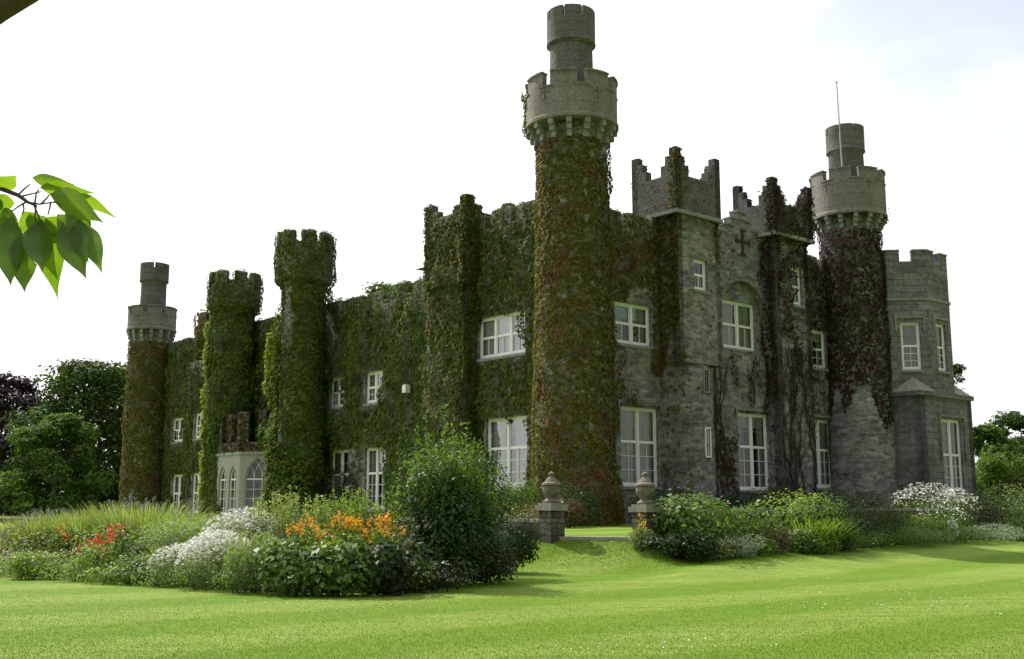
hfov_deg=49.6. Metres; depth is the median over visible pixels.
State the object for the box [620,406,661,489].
window
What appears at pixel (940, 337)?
window
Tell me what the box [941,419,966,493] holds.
window
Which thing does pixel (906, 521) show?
shrub
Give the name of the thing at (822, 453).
window
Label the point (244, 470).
bay window
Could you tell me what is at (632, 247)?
wall creeper
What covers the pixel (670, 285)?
wall creeper
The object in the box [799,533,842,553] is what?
edging plant
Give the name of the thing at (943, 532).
shrub
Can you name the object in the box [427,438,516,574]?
shrub
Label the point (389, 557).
leafy perennial
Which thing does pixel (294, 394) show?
wall creeper
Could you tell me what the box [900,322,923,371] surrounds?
window
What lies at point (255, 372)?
wall creeper
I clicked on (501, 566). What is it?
shrub
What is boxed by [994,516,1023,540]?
shrub
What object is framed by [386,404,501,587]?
tall shrub
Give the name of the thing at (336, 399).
window
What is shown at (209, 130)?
sky
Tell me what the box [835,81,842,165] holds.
flagpole
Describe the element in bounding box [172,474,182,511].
window
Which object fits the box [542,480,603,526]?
shrub
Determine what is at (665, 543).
edging plant
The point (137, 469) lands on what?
wall creeper
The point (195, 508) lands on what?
shrub
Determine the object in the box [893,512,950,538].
shrub
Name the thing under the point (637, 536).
yellow flower
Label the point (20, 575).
shrub
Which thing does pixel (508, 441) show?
window
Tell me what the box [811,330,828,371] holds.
window
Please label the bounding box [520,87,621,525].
wall creeper
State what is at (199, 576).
edging plant
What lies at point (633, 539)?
shrub
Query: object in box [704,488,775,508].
shrub
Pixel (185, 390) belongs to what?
wall creeper
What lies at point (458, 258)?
wall creeper
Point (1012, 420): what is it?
broadleaf tree
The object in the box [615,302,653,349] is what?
window
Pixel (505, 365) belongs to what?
wall creeper
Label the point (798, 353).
wall creeper
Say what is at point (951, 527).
white flower
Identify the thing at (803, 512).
shrub
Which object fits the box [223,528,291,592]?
silver shrub
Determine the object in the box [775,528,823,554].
white flower
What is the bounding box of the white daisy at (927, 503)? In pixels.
[891,482,972,537]
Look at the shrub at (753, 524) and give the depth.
30.00 m
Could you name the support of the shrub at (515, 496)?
on the lawn at (987, 559)
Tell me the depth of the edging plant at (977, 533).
35.81 m
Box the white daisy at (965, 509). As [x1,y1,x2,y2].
[937,487,982,537]
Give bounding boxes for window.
[170,418,182,444]
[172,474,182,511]
[192,413,203,440]
[192,473,199,514]
[216,411,270,517]
[327,377,343,410]
[328,449,349,511]
[363,370,382,405]
[364,447,385,511]
[476,310,525,362]
[488,415,527,489]
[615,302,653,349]
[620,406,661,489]
[693,259,709,294]
[702,368,709,392]
[704,427,711,457]
[722,300,757,354]
[738,413,769,492]
[792,268,804,308]
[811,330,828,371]
[815,419,832,489]
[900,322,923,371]
[936,324,949,373]
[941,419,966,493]
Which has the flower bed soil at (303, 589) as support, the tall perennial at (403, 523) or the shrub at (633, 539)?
the tall perennial at (403, 523)
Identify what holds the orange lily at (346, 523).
on the flower bed soil at (303, 589)
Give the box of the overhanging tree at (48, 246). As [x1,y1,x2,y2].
[0,0,116,298]
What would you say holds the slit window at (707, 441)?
in the castle
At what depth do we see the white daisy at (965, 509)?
38.05 m
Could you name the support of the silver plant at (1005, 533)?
on the flower bed soil at (861, 544)
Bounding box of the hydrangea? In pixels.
[631,488,746,550]
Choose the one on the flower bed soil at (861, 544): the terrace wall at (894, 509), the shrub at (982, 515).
the shrub at (982, 515)
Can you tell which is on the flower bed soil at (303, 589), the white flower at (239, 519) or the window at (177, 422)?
the white flower at (239, 519)
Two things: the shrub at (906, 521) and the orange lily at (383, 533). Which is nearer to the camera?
the orange lily at (383, 533)
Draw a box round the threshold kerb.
[559,536,630,540]
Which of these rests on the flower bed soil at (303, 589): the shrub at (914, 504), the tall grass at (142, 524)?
the tall grass at (142, 524)
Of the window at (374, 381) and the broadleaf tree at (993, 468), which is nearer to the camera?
the window at (374, 381)
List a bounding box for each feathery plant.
[830,493,911,544]
[857,523,943,545]
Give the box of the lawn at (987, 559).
[0,510,1023,658]
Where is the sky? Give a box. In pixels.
[0,0,1023,483]
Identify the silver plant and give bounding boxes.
[719,534,764,557]
[962,523,1023,541]
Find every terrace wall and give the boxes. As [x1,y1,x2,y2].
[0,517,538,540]
[659,507,1023,541]
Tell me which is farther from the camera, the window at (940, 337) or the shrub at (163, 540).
the window at (940, 337)
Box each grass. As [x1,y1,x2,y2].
[113,511,239,573]
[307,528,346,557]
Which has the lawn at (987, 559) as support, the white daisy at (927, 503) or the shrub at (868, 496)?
the shrub at (868, 496)
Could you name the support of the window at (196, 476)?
in the castle
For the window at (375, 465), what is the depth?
57.16 m
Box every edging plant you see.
[39,560,102,581]
[77,563,131,584]
[124,562,183,586]
[163,565,230,589]
[206,569,272,592]
[367,559,439,593]
[403,555,478,591]
[641,532,694,557]
[701,537,742,560]
[744,537,780,556]
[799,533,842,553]
[834,530,870,550]
[849,529,908,548]
[902,528,955,546]
[944,525,998,542]
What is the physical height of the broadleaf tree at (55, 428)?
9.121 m
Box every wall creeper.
[118,330,177,515]
[158,334,210,517]
[192,309,210,360]
[197,321,277,511]
[200,269,264,517]
[214,410,268,487]
[249,316,281,438]
[256,330,315,516]
[263,228,336,516]
[320,276,427,517]
[419,193,514,478]
[467,199,536,517]
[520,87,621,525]
[609,208,664,522]
[631,146,721,498]
[713,213,771,507]
[733,176,818,507]
[807,254,832,490]
[816,208,894,431]
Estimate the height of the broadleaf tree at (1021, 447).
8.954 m
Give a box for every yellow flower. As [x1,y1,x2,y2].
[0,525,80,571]
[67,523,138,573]
[633,513,647,551]
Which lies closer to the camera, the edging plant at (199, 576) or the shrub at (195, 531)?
the edging plant at (199, 576)
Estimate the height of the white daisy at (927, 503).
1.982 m
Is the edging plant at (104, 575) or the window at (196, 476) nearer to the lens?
the edging plant at (104, 575)
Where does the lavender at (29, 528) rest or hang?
on the flower bed soil at (303, 589)
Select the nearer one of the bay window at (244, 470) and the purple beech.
the bay window at (244, 470)
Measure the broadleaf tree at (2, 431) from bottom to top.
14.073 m
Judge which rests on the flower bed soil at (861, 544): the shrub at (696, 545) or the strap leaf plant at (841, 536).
the strap leaf plant at (841, 536)
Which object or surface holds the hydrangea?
on the flower bed soil at (861, 544)
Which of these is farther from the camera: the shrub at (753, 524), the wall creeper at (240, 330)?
the wall creeper at (240, 330)
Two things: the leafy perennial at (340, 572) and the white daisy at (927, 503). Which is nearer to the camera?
the leafy perennial at (340, 572)
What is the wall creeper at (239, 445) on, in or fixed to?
attached to the castle
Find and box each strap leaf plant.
[767,515,852,552]
[793,519,867,551]
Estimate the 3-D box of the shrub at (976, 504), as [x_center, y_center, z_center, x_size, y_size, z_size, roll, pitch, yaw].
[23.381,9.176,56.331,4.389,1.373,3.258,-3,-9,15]
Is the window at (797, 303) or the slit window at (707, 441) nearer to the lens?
the slit window at (707, 441)
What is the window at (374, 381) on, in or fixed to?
in the castle
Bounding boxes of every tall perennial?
[245,485,330,572]
[312,484,396,556]
[360,504,411,552]
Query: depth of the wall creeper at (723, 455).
51.61 m
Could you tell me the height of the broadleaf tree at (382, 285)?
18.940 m
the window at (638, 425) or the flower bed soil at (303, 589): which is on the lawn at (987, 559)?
the flower bed soil at (303, 589)
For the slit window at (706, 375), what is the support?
in the castle
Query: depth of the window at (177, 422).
75.94 m
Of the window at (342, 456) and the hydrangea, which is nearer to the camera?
the hydrangea
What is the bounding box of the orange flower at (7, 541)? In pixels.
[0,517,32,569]
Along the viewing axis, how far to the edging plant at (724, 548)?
28.20 m
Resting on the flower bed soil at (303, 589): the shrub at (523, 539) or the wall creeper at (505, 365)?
the shrub at (523, 539)
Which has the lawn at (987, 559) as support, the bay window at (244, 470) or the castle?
the castle
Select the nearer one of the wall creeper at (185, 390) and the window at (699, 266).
the window at (699, 266)
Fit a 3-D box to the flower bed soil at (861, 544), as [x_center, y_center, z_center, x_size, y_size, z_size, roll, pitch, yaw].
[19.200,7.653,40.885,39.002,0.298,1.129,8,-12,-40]
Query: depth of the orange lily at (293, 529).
21.89 m
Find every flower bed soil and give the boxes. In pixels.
[0,528,526,591]
[679,535,1005,553]
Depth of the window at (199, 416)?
72.11 m
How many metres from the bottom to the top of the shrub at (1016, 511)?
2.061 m
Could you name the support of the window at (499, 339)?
in the castle
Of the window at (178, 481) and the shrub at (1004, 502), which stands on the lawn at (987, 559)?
the shrub at (1004, 502)
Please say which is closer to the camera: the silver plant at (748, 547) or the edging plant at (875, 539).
the silver plant at (748, 547)
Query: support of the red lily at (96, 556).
on the flower bed soil at (303, 589)
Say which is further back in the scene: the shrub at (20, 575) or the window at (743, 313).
the window at (743, 313)
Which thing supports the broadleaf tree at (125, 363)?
on the lawn at (987, 559)
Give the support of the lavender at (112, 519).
on the flower bed soil at (303, 589)
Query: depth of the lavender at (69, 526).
28.36 m
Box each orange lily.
[281,513,324,588]
[322,511,370,586]
[352,510,407,586]
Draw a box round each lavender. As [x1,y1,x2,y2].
[0,506,103,567]
[16,508,137,569]
[66,493,215,567]
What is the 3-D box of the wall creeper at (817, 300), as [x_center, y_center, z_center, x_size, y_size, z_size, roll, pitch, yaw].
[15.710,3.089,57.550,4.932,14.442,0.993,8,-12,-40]
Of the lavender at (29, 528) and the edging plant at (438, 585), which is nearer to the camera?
the edging plant at (438, 585)
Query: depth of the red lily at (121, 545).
25.03 m
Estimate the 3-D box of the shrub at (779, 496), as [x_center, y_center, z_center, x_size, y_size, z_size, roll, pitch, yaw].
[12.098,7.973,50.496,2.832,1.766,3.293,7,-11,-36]
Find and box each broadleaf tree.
[0,357,128,515]
[0,412,117,516]
[0,413,17,502]
[66,362,128,509]
[361,281,401,295]
[953,361,982,478]
[973,422,1023,505]
[975,409,1023,505]
[975,449,1023,506]
[1014,445,1023,494]
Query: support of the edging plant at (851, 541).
on the lawn at (987, 559)
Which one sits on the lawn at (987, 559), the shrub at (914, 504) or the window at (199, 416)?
the shrub at (914, 504)
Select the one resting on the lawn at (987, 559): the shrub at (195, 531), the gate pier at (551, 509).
the gate pier at (551, 509)
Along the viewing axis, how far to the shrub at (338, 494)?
56.98 m
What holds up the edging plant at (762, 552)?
on the lawn at (987, 559)
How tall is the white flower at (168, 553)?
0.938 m
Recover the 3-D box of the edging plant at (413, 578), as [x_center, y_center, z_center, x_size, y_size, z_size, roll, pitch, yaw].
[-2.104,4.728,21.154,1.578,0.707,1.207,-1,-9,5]
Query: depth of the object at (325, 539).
22.46 m
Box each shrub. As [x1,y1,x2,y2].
[7,551,54,579]
[102,552,167,584]
[111,518,227,574]
[157,512,249,571]
[174,498,220,519]
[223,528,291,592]
[324,464,358,515]
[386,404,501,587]
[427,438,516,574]
[462,528,520,583]
[492,479,542,518]
[493,510,545,573]
[498,503,537,518]
[534,494,589,527]
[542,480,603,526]
[625,528,658,548]
[626,487,679,521]
[634,488,708,508]
[669,530,719,562]
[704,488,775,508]
[704,502,784,550]
[742,485,816,508]
[746,488,850,546]
[746,526,794,554]
[793,489,857,508]
[806,488,873,548]
[833,491,886,508]
[879,501,917,539]
[890,494,939,507]
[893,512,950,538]
[920,516,969,543]
[939,498,998,506]
[941,489,1018,535]
[968,483,1023,534]
[978,498,1023,506]
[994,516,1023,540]
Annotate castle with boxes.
[120,3,977,525]
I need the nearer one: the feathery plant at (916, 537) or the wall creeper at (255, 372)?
the feathery plant at (916, 537)
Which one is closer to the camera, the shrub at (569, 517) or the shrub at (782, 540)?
the shrub at (782, 540)
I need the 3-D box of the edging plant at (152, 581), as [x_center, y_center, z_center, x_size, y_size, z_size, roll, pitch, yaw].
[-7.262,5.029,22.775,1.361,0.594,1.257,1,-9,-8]
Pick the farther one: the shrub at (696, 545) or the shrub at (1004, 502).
the shrub at (1004, 502)
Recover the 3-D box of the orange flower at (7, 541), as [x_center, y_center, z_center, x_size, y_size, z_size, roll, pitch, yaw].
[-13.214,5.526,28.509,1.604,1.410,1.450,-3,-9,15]
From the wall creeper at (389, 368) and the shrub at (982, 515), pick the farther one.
the wall creeper at (389, 368)
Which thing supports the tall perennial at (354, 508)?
on the flower bed soil at (303, 589)
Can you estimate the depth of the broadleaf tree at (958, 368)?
85.58 m
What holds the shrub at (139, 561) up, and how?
on the flower bed soil at (303, 589)
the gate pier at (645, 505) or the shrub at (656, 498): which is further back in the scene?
the shrub at (656, 498)
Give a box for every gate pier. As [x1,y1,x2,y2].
[535,472,567,543]
[628,472,662,543]
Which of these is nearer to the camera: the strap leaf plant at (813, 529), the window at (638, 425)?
the strap leaf plant at (813, 529)
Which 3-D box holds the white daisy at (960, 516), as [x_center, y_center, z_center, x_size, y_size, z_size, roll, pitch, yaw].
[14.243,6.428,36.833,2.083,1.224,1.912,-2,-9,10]
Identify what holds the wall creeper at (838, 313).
attached to the castle
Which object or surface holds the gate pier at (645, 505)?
on the lawn at (987, 559)
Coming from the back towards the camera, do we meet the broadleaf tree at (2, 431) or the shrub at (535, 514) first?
the broadleaf tree at (2, 431)
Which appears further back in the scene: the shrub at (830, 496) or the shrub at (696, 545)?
the shrub at (830, 496)
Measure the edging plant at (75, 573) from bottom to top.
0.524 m
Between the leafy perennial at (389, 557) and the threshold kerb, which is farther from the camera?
the threshold kerb
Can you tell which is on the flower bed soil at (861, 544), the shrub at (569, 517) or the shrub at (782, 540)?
the shrub at (782, 540)
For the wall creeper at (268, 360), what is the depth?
66.23 m
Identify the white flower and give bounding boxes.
[145,542,210,586]
[174,529,249,588]
[191,506,286,574]
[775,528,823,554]
[946,518,959,544]
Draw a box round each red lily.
[46,524,69,574]
[72,532,120,581]
[103,521,139,573]
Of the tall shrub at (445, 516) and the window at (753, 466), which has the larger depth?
the window at (753, 466)
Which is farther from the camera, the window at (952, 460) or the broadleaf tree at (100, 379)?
the broadleaf tree at (100, 379)
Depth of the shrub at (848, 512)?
32.64 m
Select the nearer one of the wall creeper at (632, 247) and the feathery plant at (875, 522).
the feathery plant at (875, 522)
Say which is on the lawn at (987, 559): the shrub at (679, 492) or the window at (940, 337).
the shrub at (679, 492)
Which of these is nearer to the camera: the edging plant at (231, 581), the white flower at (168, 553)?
the edging plant at (231, 581)
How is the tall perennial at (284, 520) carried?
on the flower bed soil at (303, 589)
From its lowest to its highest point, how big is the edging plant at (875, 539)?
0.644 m
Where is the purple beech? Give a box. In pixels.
[0,371,59,515]
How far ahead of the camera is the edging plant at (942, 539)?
34.55 m
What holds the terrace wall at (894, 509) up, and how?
on the lawn at (987, 559)
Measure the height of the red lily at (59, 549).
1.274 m
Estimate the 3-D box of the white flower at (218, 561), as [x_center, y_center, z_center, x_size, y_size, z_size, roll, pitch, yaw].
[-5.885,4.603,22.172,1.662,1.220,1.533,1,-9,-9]
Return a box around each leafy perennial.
[251,537,330,596]
[299,534,380,596]
[352,536,432,595]
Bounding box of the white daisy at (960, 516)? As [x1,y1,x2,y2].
[911,504,972,535]

